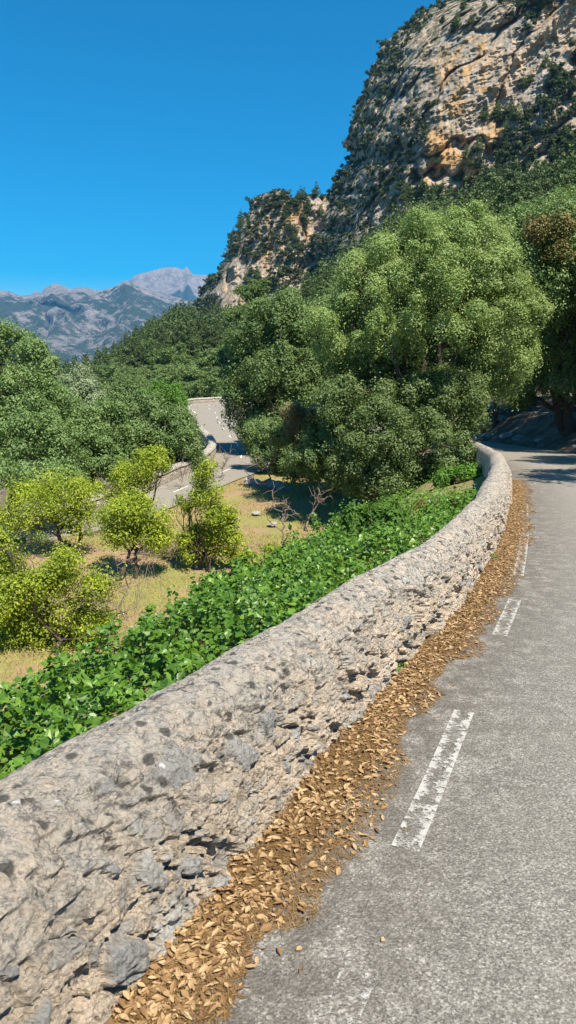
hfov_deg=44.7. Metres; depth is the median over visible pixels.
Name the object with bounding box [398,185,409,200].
pine tree
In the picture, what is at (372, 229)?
pine tree
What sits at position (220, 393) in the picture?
round tree
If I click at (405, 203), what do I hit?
pine tree
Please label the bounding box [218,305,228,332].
pine tree
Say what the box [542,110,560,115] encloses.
cliff shrub
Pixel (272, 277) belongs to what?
cliff shrub
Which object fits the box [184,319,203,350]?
pine tree
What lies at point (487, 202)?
pine tree
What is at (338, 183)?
cliff shrub
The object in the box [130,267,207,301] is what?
hills
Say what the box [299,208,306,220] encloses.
pine tree
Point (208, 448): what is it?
parapet wall
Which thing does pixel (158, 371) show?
round tree
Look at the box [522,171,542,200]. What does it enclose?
pine tree
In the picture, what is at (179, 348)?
round tree
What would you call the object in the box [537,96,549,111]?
cliff shrub
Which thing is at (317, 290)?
round tree
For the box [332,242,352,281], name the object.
pine tree
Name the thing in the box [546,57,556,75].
pine tree
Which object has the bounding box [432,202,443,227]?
pine tree
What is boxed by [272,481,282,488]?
rock
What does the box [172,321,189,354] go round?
pine tree
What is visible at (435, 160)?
pine tree
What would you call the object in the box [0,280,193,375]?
hills
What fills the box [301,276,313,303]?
pine tree
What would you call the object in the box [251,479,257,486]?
rock
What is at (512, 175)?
pine tree
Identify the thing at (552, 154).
cliff shrub
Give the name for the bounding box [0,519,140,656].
lemon tree
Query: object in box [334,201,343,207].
cliff shrub
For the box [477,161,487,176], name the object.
pine tree
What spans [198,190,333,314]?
cliff
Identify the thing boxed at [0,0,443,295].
sky
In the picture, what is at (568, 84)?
cliff shrub
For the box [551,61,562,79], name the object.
pine tree
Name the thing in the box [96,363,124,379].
round tree
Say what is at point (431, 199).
pine tree
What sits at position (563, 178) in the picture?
pine tree
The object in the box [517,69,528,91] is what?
pine tree
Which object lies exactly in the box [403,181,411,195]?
pine tree
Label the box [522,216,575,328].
holm oak
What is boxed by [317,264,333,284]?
pine tree
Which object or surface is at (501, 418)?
rock
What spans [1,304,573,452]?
hillside
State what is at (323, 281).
pine tree
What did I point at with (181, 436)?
carob tree
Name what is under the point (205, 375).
round tree
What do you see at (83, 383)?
olive tree
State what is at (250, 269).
pine tree
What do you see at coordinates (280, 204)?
cliff shrub
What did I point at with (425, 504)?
mossy shrub
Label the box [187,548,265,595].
green shrub
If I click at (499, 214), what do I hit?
round tree
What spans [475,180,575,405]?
holm oak
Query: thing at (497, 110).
pine tree
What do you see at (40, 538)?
green shrub
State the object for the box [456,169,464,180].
pine tree
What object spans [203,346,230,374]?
round tree
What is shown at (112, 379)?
round tree
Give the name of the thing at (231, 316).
pine tree
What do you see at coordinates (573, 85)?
cliff shrub
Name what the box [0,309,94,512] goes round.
carob tree
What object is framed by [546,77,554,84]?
cliff shrub
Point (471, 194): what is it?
pine tree
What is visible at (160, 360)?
round tree
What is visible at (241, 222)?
pine tree cover
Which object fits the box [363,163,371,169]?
cliff shrub
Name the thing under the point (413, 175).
pine tree
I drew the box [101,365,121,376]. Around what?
round tree
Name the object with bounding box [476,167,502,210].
pine tree
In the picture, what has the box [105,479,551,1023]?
leaf litter
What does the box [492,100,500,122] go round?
pine tree
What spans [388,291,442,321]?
round tree
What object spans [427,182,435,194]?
pine tree
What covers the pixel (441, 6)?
cliff shrub
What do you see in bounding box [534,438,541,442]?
rock
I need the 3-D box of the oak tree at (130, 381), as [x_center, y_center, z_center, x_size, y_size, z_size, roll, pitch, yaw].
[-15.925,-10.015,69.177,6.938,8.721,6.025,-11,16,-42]
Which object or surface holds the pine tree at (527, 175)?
on the hillside
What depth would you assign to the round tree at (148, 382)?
117.39 m
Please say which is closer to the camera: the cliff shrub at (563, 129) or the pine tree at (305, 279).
the pine tree at (305, 279)
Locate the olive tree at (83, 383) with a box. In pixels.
[57,361,111,496]
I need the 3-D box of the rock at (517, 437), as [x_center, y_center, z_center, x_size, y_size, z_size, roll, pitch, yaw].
[12.123,-3.893,36.877,0.661,0.324,0.824,3,12,13]
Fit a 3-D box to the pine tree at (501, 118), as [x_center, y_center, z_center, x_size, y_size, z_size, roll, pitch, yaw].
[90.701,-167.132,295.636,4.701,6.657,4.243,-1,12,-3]
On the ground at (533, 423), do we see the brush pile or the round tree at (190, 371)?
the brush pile
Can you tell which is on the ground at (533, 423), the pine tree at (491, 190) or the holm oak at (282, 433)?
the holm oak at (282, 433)
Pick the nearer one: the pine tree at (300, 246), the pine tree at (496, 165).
the pine tree at (496, 165)
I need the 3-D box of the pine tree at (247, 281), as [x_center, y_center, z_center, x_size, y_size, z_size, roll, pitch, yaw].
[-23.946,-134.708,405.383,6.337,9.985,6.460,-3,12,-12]
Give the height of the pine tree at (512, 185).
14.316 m
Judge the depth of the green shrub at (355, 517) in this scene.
13.64 m
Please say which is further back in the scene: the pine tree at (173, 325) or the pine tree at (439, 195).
the pine tree at (439, 195)
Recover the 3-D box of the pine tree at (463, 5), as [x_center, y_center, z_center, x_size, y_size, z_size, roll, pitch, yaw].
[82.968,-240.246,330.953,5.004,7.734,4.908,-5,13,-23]
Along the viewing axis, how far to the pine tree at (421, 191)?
304.73 m
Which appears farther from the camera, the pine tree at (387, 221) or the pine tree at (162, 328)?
the pine tree at (162, 328)
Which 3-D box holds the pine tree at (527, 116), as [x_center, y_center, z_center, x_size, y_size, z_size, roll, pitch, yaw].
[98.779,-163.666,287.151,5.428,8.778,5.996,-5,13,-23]
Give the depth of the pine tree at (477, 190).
141.30 m
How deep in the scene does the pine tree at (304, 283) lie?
176.68 m
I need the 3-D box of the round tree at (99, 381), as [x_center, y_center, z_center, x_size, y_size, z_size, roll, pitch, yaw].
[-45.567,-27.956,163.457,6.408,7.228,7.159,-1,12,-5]
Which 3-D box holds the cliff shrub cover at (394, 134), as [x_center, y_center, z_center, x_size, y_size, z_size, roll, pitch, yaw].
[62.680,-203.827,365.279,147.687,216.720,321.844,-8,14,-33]
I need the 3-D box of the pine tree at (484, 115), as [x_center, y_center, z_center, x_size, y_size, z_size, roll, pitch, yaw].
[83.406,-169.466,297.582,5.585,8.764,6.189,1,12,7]
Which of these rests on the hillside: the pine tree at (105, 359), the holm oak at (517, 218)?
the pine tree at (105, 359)
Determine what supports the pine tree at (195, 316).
on the hillside
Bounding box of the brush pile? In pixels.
[121,541,181,559]
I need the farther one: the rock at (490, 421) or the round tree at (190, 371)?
the round tree at (190, 371)
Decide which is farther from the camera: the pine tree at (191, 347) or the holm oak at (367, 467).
the pine tree at (191, 347)
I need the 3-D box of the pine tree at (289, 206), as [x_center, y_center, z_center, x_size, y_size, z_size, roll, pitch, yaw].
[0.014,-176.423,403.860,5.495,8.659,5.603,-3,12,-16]
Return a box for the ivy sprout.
[134,603,155,625]
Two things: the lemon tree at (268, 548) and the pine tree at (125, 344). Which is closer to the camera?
the lemon tree at (268, 548)
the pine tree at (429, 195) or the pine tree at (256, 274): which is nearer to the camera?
the pine tree at (429, 195)
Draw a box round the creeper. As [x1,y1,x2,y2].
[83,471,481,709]
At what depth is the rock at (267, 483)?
34.53 m
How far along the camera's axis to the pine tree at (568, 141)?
273.16 m
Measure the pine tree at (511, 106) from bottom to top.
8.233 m
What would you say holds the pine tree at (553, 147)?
on the cliff at (466, 71)
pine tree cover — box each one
[56,168,571,380]
[231,1,575,280]
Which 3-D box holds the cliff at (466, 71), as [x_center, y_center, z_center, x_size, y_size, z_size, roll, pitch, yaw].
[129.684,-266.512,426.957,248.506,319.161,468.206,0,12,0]
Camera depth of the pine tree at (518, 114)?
286.16 m
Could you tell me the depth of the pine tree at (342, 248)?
338.08 m
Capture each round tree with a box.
[87,363,98,371]
[92,377,104,384]
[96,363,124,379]
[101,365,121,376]
[102,369,141,383]
[113,375,157,394]
[114,362,134,376]
[120,367,131,372]
[136,367,155,378]
[139,365,151,368]
[146,358,159,370]
[148,342,188,362]
[150,349,171,358]
[151,363,169,378]
[151,374,170,384]
[152,352,184,365]
[153,336,175,350]
[153,362,182,375]
[156,345,196,366]
[161,365,182,383]
[168,363,203,381]
[172,381,185,388]
[183,374,221,397]
[183,379,204,398]
[193,349,214,371]
[193,356,216,370]
[197,369,218,382]
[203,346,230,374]
[206,388,221,394]
[211,388,227,396]
[216,341,241,359]
[232,277,271,311]
[302,299,314,306]
[311,285,332,300]
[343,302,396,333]
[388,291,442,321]
[487,209,508,234]
[519,186,570,206]
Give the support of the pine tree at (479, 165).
on the cliff at (466, 71)
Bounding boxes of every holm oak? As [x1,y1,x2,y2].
[214,277,355,453]
[235,411,296,474]
[249,399,351,493]
[279,336,499,506]
[381,323,490,427]
[457,351,542,426]
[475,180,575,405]
[508,191,575,436]
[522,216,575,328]
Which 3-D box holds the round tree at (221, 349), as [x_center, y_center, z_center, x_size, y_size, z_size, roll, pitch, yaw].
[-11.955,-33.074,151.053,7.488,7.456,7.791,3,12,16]
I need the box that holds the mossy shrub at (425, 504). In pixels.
[404,490,468,516]
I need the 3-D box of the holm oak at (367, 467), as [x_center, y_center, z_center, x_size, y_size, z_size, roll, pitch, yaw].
[4.011,-3.073,27.361,8.985,7.788,6.943,0,12,0]
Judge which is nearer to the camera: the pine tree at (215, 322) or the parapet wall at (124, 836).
the parapet wall at (124, 836)
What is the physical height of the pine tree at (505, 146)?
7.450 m
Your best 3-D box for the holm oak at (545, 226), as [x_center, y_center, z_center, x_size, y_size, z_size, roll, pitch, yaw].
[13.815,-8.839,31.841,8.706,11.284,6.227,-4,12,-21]
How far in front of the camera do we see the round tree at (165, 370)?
140.01 m
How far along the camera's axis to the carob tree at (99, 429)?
35.17 m
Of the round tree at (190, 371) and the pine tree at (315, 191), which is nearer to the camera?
the round tree at (190, 371)
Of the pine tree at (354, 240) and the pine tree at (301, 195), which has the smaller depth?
the pine tree at (354, 240)
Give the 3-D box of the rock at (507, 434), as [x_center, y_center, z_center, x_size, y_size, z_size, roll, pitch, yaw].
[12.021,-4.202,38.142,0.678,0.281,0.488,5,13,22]
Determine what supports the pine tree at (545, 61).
on the cliff at (466, 71)
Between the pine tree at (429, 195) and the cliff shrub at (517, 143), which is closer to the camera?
the pine tree at (429, 195)
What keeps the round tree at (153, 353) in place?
on the hillside
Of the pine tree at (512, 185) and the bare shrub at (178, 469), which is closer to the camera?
the bare shrub at (178, 469)
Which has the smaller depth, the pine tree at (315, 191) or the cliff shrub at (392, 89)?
the cliff shrub at (392, 89)
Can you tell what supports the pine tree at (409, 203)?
on the hillside
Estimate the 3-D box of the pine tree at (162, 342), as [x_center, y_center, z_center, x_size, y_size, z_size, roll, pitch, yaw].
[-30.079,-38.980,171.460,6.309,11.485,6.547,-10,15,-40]
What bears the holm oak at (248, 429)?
on the ground at (533, 423)
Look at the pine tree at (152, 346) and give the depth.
173.73 m
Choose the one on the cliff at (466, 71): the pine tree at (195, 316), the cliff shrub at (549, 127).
the cliff shrub at (549, 127)
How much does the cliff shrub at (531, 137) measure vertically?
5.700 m
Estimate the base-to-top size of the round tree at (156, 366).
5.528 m
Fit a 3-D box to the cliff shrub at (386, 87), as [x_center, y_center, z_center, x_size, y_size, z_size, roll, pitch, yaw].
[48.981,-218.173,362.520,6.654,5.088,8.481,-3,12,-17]
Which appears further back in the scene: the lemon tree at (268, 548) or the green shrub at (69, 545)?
the green shrub at (69, 545)
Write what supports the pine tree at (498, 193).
on the hillside
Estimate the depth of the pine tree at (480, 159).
291.26 m
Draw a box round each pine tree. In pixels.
[67,356,76,373]
[97,349,114,378]
[112,344,129,369]
[113,335,134,357]
[123,336,142,367]
[129,340,147,367]
[139,332,149,352]
[142,336,156,367]
[148,320,168,352]
[153,317,169,340]
[156,314,168,334]
[156,329,169,348]
[165,310,185,336]
[166,313,185,339]
[168,330,180,354]
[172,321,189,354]
[176,315,203,364]
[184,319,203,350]
[187,309,206,337]
[191,311,209,341]
[197,316,223,350]
[201,315,217,349]
[206,317,225,344]
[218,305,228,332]
[220,303,248,334]
[241,271,251,284]
[247,264,252,273]
[253,267,261,278]
[279,206,288,218]
[283,198,291,209]
[284,218,293,230]
[292,192,301,205]
[295,238,302,249]
[296,186,304,197]
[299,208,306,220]
[299,267,311,291]
[299,272,313,297]
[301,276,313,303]
[304,194,311,205]
[304,201,311,216]
[306,257,325,296]
[308,256,336,295]
[311,181,320,197]
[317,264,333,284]
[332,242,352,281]
[336,242,344,257]
[344,236,358,260]
[358,236,364,251]
[360,227,366,238]
[362,224,376,248]
[369,202,402,251]
[373,215,391,257]
[378,183,384,195]
[386,206,401,229]
[391,191,396,204]
[394,173,403,193]
[394,200,408,231]
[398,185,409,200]
[398,200,411,238]
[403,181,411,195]
[409,169,418,181]
[409,189,419,204]
[416,179,426,193]
[416,191,435,212]
[426,193,437,210]
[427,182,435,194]
[429,196,441,221]
[430,185,440,200]
[432,154,440,168]
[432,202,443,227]
[433,193,449,213]
[438,186,454,208]
[445,181,455,193]
[447,18,457,32]
[452,11,461,31]
[454,176,475,210]
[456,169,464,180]
[458,188,473,210]
[459,172,479,206]
[460,0,466,9]
[460,143,471,162]
[466,154,474,169]
[469,133,484,156]
[470,172,487,199]
[474,150,483,163]
[474,155,483,168]
[474,182,497,214]
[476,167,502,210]
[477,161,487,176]
[478,102,489,124]
[481,193,494,214]
[484,162,495,179]
[484,168,500,199]
[490,104,500,120]
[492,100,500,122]
[492,155,525,213]
[492,170,503,195]
[494,159,530,213]
[495,161,502,174]
[497,109,505,124]
[498,165,509,188]
[499,174,518,202]
[500,117,510,135]
[501,134,510,150]
[503,103,511,119]
[505,98,516,113]
[510,101,525,125]
[516,164,529,190]
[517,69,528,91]
[518,154,544,192]
[521,101,534,119]
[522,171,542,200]
[523,157,533,168]
[525,182,538,199]
[526,71,534,85]
[526,140,536,159]
[530,160,550,191]
[531,0,545,12]
[532,168,549,196]
[534,167,553,197]
[539,52,549,67]
[543,147,568,193]
[544,159,550,176]
[545,148,563,180]
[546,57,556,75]
[546,142,575,192]
[547,142,556,160]
[549,156,575,191]
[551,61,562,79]
[553,67,566,92]
[553,142,564,156]
[560,124,573,143]
[561,130,571,151]
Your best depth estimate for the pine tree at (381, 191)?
324.28 m
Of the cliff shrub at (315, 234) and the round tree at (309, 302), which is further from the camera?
the cliff shrub at (315, 234)
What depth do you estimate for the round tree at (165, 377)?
133.11 m
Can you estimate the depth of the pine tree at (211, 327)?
183.87 m
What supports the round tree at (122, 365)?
on the hillside
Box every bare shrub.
[47,535,170,642]
[164,450,193,488]
[213,443,238,477]
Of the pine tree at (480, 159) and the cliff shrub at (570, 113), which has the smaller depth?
the cliff shrub at (570, 113)
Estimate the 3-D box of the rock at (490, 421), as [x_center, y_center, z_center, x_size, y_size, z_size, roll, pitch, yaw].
[12.036,-5.406,41.676,0.715,0.478,1.084,-7,14,-32]
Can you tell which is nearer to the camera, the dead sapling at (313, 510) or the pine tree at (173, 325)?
the dead sapling at (313, 510)
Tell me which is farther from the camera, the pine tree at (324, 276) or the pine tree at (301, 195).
the pine tree at (301, 195)
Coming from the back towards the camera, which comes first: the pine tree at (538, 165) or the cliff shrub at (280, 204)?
the cliff shrub at (280, 204)
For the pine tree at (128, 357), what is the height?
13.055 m
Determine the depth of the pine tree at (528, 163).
283.96 m
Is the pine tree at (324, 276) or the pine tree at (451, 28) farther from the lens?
the pine tree at (451, 28)
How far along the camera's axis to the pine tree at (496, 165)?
286.05 m
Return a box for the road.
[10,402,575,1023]
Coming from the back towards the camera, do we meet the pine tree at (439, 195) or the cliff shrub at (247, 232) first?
the cliff shrub at (247, 232)
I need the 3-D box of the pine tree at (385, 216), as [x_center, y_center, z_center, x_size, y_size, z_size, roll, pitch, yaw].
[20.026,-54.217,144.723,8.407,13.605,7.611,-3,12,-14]
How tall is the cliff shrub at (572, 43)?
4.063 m
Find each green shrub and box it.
[5,526,98,545]
[52,538,73,556]
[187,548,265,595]
[327,495,416,541]
[429,458,481,488]
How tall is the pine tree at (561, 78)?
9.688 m
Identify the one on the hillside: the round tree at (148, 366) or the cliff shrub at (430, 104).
the round tree at (148, 366)
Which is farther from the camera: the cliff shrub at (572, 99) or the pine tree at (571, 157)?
the cliff shrub at (572, 99)
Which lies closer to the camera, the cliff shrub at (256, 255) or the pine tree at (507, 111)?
the pine tree at (507, 111)
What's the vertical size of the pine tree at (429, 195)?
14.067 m
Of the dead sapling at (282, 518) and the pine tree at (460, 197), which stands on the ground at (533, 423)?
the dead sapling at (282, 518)
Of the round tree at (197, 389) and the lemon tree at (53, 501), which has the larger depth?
the round tree at (197, 389)
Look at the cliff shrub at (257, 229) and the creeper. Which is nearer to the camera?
the creeper
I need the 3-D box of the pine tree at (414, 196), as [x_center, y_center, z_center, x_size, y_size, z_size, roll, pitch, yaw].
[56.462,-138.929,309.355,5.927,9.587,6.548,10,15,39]
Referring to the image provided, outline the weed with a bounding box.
[397,663,407,671]
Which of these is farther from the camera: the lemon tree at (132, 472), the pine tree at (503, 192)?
the pine tree at (503, 192)
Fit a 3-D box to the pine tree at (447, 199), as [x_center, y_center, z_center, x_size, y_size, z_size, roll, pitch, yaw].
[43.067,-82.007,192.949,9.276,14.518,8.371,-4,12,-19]
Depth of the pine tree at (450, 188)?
298.51 m
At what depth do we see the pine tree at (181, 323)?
207.78 m
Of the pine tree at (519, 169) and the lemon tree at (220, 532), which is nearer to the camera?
the lemon tree at (220, 532)
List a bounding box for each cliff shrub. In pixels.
[245,230,251,235]
[250,252,260,259]
[251,227,263,232]
[270,275,280,283]
[274,201,285,210]
[309,231,320,239]
[334,178,345,189]
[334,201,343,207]
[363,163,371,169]
[378,85,388,90]
[390,87,394,97]
[394,48,401,55]
[404,14,419,25]
[424,99,441,106]
[437,2,447,9]
[493,148,506,162]
[501,150,513,157]
[509,0,523,9]
[512,140,522,147]
[513,135,532,145]
[519,120,531,128]
[521,0,535,7]
[531,123,550,135]
[532,125,551,139]
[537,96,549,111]
[541,104,557,113]
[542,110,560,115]
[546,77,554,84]
[546,150,559,158]
[549,99,558,108]
[554,80,575,91]
[558,126,571,134]
[563,110,573,117]
[567,96,575,103]
[568,83,575,90]
[569,40,575,47]
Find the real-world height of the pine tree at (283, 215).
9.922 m
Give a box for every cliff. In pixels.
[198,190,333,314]
[311,0,575,277]
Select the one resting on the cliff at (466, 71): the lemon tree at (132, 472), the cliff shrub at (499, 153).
the cliff shrub at (499, 153)
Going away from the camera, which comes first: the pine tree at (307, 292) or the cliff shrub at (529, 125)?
the pine tree at (307, 292)
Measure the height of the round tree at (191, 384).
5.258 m
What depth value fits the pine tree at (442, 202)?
177.92 m
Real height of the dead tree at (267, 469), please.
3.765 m
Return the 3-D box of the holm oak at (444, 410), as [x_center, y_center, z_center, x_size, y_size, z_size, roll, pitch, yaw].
[8.755,-8.186,43.461,6.902,8.322,5.689,-7,14,-32]
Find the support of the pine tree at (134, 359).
on the hillside
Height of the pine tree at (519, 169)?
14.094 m
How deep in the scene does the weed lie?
4.36 m
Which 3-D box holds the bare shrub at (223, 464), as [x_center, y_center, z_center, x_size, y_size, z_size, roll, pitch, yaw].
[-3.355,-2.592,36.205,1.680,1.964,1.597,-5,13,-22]
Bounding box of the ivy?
[0,479,477,779]
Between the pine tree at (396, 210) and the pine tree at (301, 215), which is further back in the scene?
the pine tree at (301, 215)
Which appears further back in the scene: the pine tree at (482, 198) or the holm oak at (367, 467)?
the pine tree at (482, 198)
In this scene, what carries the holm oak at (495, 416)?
on the ground at (533, 423)
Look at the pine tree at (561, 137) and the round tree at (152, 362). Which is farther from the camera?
the pine tree at (561, 137)
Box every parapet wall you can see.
[0,397,343,532]
[0,438,511,1023]
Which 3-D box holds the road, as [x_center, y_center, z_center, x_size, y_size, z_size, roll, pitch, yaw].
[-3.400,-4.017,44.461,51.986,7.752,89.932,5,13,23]
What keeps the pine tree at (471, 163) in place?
on the cliff at (466, 71)
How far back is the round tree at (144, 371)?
148.22 m
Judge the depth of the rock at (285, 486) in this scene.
34.02 m
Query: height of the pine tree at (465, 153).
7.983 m
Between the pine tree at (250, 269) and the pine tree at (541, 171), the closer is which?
the pine tree at (541, 171)
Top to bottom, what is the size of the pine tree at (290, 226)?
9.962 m
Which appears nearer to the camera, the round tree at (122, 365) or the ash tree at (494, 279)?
the ash tree at (494, 279)
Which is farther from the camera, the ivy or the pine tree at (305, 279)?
the pine tree at (305, 279)
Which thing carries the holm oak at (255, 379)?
on the ground at (533, 423)
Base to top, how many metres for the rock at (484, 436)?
0.373 m
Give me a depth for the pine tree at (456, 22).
318.08 m
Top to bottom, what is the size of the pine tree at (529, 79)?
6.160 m
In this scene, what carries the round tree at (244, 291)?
on the hillside
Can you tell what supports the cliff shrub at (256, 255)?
on the cliff at (232, 276)
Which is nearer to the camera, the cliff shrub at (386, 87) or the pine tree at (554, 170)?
the pine tree at (554, 170)
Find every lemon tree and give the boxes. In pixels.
[0,460,105,557]
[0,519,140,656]
[86,437,176,524]
[93,479,185,581]
[169,452,254,572]
[234,540,286,561]
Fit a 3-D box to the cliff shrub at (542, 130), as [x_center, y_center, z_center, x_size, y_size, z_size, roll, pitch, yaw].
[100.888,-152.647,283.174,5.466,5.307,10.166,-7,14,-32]
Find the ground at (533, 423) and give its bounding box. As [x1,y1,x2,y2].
[0,387,575,770]
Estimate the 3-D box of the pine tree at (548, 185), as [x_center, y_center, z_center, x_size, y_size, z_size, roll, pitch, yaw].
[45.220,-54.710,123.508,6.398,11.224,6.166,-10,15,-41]
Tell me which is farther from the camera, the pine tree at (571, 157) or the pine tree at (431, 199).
the pine tree at (431, 199)
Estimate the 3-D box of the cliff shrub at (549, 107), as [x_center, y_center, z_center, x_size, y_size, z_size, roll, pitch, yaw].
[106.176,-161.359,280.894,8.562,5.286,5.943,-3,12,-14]
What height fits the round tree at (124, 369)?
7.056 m
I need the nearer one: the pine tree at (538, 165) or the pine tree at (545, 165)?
the pine tree at (538, 165)
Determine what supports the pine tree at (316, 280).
on the hillside
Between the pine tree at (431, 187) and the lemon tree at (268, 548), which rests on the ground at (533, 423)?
the lemon tree at (268, 548)
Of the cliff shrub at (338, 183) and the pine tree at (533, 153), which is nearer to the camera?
the pine tree at (533, 153)
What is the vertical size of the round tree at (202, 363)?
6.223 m
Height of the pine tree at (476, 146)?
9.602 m
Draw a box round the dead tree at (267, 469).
[240,425,296,491]
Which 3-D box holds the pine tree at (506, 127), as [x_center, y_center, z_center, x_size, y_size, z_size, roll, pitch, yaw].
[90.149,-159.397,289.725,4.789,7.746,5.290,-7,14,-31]
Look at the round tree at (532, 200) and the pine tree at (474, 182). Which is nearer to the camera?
the round tree at (532, 200)
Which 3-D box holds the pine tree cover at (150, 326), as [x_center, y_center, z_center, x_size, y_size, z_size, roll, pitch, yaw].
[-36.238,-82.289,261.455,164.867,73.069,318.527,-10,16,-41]
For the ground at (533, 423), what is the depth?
25.96 m
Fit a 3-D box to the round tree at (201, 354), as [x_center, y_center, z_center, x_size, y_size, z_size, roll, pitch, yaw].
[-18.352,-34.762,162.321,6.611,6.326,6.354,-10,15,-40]
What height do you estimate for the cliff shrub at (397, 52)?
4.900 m
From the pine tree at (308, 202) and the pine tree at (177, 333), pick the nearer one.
the pine tree at (177, 333)
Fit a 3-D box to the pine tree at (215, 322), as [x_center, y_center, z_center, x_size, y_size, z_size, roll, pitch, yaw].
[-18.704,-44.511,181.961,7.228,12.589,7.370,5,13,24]
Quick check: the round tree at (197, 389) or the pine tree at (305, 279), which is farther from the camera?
the pine tree at (305, 279)
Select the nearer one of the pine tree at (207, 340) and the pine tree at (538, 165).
the pine tree at (538, 165)
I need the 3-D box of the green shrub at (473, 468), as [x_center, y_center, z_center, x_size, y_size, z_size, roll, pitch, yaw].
[5.419,-0.956,21.887,2.044,1.494,1.452,0,12,0]
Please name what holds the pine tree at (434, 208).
on the hillside
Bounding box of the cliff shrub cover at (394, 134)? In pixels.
[193,0,575,311]
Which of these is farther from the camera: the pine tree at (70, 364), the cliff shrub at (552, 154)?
the cliff shrub at (552, 154)
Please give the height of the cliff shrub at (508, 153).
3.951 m
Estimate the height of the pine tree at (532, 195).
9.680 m
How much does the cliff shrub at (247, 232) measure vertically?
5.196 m
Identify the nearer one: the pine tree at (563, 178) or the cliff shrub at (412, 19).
the pine tree at (563, 178)
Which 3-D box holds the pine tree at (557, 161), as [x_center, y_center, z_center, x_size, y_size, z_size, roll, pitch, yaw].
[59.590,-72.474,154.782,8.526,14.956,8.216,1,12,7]
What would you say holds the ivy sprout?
on the ground at (533, 423)
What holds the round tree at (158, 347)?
on the hillside
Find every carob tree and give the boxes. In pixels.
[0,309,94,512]
[24,377,151,491]
[102,380,210,487]
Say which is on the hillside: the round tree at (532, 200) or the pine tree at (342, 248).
the round tree at (532, 200)
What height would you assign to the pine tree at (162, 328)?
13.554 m
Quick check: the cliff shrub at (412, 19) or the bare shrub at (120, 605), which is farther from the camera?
the cliff shrub at (412, 19)
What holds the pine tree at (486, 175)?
on the cliff at (466, 71)
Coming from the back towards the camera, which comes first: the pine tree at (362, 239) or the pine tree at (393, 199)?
the pine tree at (393, 199)
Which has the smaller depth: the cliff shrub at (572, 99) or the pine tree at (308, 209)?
the cliff shrub at (572, 99)
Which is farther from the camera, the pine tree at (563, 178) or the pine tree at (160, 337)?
the pine tree at (160, 337)
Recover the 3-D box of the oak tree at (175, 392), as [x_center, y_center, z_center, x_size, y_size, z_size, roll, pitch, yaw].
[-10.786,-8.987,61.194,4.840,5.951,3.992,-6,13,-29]
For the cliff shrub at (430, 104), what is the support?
on the cliff at (466, 71)
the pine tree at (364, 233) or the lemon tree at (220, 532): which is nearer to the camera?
the lemon tree at (220, 532)
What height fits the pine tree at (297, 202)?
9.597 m
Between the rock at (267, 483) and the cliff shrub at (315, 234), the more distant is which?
the cliff shrub at (315, 234)
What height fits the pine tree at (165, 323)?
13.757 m
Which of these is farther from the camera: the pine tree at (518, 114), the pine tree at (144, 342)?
the pine tree at (518, 114)
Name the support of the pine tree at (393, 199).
on the cliff at (466, 71)
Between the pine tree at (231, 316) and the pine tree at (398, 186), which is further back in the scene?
the pine tree at (398, 186)
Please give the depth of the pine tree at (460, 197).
142.71 m
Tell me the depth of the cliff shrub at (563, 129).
275.48 m
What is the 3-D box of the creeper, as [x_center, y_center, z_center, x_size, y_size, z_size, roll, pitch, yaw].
[0.483,1.765,12.798,5.620,4.100,20.422,4,12,19]
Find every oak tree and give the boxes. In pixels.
[95,366,156,402]
[133,377,190,430]
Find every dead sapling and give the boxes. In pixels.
[256,482,299,543]
[305,482,333,531]
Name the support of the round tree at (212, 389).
on the hillside
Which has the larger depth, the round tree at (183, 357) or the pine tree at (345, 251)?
the pine tree at (345, 251)
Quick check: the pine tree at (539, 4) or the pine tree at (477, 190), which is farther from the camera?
the pine tree at (539, 4)
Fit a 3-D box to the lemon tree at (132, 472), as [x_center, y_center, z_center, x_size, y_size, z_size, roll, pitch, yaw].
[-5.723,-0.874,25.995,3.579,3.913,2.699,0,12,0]
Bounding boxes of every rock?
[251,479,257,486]
[263,479,274,487]
[267,480,278,488]
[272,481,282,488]
[279,482,290,490]
[480,433,492,439]
[481,417,493,423]
[492,415,505,421]
[502,432,513,437]
[512,435,523,440]
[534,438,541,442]
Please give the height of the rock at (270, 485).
0.538 m
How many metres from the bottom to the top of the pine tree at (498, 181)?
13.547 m
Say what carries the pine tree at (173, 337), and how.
on the hillside
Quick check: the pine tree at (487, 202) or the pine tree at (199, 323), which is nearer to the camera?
the pine tree at (487, 202)
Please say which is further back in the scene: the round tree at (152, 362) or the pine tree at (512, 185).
the round tree at (152, 362)
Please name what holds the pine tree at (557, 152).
on the cliff at (466, 71)
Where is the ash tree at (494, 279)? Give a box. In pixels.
[298,193,565,507]
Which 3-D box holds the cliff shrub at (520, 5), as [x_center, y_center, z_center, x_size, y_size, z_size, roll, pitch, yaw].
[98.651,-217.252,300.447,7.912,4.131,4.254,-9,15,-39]
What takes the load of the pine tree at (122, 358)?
on the hillside
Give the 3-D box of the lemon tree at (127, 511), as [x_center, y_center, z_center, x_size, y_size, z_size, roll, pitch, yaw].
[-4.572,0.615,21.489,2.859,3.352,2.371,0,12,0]
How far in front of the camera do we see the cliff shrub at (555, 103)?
280.63 m
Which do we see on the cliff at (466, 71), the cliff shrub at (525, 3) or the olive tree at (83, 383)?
the cliff shrub at (525, 3)
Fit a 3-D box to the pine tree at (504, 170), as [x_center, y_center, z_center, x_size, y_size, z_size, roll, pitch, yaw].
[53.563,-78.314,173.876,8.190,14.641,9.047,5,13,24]
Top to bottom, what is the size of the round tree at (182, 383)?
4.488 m

